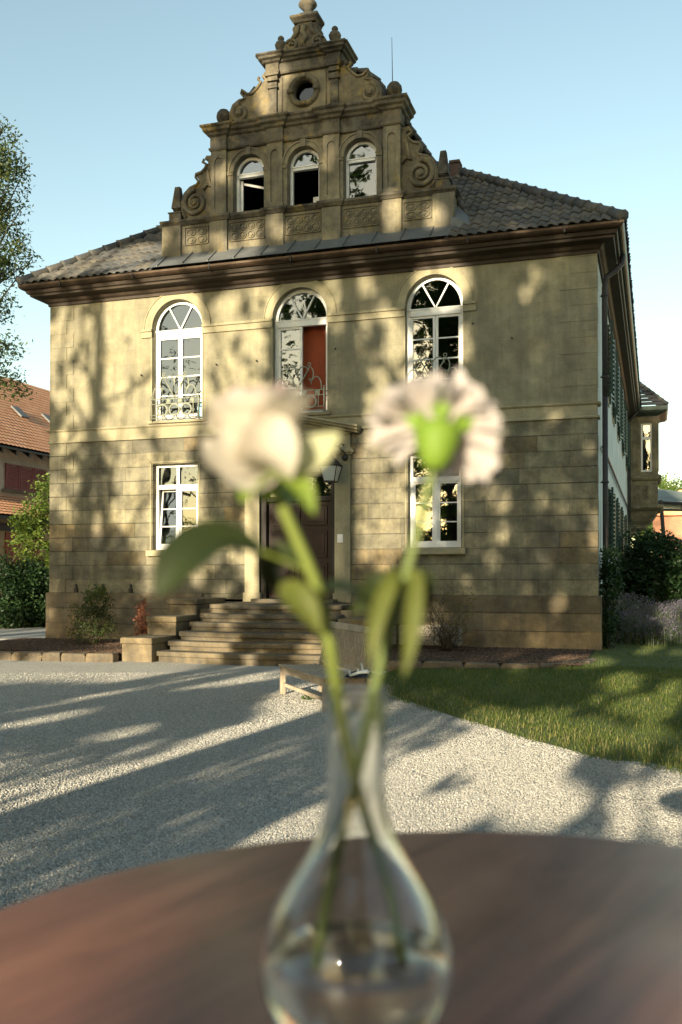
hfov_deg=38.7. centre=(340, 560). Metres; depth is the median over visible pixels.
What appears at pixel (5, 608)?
dark bush
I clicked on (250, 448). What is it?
rose
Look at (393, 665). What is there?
edging stone
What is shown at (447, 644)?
twiggy shrub
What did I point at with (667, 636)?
lavender
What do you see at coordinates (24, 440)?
house
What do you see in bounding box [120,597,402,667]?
entrance steps
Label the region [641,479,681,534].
background tree
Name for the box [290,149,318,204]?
gable window
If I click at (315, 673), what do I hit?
chair
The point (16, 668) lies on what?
gravel ground
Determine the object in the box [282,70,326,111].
oculus window
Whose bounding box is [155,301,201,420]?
arched window
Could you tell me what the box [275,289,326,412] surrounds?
arched window
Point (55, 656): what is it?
edging stone
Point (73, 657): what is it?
edging stone
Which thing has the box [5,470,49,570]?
tree
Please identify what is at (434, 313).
arched window
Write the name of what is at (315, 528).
door leaf
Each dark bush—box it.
[0,549,46,628]
[0,554,48,627]
[11,567,48,627]
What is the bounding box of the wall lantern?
[320,443,347,482]
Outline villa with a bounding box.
[16,0,668,650]
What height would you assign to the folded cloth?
0.079 m
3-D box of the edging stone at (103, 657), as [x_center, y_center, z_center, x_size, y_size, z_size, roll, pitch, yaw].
[-4.578,1.856,18.573,0.593,0.190,0.277,0,-1,13]
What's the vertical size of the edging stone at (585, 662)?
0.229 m
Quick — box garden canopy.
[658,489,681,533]
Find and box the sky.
[0,0,681,544]
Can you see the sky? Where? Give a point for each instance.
(109, 99)
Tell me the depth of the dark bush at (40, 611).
27.97 m
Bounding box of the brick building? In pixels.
[653,490,681,554]
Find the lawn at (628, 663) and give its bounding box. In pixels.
[381,600,681,768]
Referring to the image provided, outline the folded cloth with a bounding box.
[345,671,372,677]
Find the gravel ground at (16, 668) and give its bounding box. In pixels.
[0,660,681,909]
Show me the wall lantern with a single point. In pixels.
(330, 469)
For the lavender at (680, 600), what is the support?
on the lawn at (628, 663)
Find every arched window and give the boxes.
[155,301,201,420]
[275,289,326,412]
[407,277,462,378]
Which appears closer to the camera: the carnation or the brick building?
the carnation
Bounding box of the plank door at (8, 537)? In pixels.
[4,532,42,568]
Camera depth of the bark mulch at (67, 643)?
20.54 m
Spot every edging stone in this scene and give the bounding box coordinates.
[0,651,15,659]
[11,651,45,660]
[42,651,65,661]
[61,652,87,661]
[85,653,118,662]
[387,660,422,671]
[422,661,463,668]
[463,662,499,669]
[500,663,539,669]
[539,662,566,668]
[564,660,586,667]
[583,658,597,663]
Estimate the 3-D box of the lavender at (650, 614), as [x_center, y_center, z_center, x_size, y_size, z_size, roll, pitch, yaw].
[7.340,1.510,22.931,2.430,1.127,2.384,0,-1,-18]
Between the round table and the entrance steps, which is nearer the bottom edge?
the round table
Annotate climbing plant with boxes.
[599,537,626,648]
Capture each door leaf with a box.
[269,502,300,597]
[301,501,330,597]
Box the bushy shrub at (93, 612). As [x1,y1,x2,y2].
[63,578,119,644]
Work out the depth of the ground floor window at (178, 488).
22.20 m
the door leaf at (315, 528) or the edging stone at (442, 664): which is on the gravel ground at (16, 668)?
the edging stone at (442, 664)
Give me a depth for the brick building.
77.38 m
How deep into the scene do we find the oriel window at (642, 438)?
39.94 m
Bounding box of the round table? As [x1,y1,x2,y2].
[0,832,681,1023]
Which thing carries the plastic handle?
on the folded cloth
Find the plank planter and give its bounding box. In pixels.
[391,624,462,648]
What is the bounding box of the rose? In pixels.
[153,381,370,690]
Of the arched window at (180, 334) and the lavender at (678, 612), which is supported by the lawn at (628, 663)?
the lavender at (678, 612)
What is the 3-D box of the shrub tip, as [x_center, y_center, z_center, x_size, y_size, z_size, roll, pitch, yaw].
[-5.344,1.150,21.132,0.578,1.301,0.453,0,-1,18]
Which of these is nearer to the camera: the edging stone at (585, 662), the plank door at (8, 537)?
the edging stone at (585, 662)
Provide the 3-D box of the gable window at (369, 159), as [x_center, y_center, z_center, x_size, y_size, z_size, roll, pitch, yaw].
[0.458,-8.407,20.911,0.720,1.260,0.110,0,-1,18]
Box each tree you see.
[0,113,43,401]
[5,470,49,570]
[632,469,680,539]
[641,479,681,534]
[643,476,681,534]
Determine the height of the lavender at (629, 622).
0.983 m
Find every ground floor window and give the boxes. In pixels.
[156,463,197,549]
[410,455,460,547]
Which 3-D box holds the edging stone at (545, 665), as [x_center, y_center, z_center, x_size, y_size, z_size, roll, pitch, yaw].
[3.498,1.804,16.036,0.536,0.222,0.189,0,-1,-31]
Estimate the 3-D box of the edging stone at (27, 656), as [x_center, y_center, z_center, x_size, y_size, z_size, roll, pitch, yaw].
[-6.045,1.858,18.872,0.669,0.196,0.278,0,-1,14]
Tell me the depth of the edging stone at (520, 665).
15.90 m
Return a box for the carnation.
[349,368,505,690]
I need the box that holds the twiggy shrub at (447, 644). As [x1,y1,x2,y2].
[420,584,482,651]
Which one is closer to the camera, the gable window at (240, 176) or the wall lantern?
the wall lantern
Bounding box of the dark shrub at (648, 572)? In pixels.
[617,519,681,612]
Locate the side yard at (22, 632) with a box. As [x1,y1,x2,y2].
[0,627,45,639]
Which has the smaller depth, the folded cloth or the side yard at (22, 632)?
the folded cloth
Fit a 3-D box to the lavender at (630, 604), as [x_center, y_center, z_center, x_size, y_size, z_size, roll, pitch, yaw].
[7.039,1.309,24.075,2.462,1.059,2.242,0,-1,18]
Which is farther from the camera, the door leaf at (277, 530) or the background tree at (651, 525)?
the background tree at (651, 525)
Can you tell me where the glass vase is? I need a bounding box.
[259,684,452,1023]
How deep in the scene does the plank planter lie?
19.24 m
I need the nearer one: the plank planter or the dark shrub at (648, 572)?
the plank planter
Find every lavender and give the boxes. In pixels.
[610,593,665,623]
[612,610,671,644]
[618,617,681,646]
[620,602,681,626]
[653,599,681,620]
[656,601,681,638]
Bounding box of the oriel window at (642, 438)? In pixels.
[641,423,651,471]
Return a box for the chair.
[278,621,377,711]
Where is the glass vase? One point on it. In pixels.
(355, 931)
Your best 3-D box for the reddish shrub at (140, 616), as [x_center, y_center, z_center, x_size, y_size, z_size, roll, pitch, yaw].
[-4.134,1.299,20.283,0.502,1.115,0.471,0,-1,-18]
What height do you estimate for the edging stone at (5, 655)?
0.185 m
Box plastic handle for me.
[348,663,369,676]
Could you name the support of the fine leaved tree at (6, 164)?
on the side yard at (22, 632)
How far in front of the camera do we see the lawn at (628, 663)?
12.21 m
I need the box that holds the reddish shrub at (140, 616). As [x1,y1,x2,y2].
[131,596,153,635]
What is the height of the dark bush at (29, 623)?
2.080 m
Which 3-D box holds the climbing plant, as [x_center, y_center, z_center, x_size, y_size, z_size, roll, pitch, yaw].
[5.420,0.762,19.661,0.766,2.504,1.165,-1,-1,42]
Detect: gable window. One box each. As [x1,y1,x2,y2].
[237,157,263,211]
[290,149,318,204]
[346,141,376,197]
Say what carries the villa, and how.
on the gravel ground at (16, 668)
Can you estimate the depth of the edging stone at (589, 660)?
16.77 m
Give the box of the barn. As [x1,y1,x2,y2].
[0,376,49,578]
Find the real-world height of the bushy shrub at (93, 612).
1.546 m
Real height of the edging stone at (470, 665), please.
0.226 m
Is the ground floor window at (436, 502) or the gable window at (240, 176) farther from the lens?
the gable window at (240, 176)
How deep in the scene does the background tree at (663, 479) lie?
108.93 m
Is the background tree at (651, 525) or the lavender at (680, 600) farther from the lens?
the background tree at (651, 525)

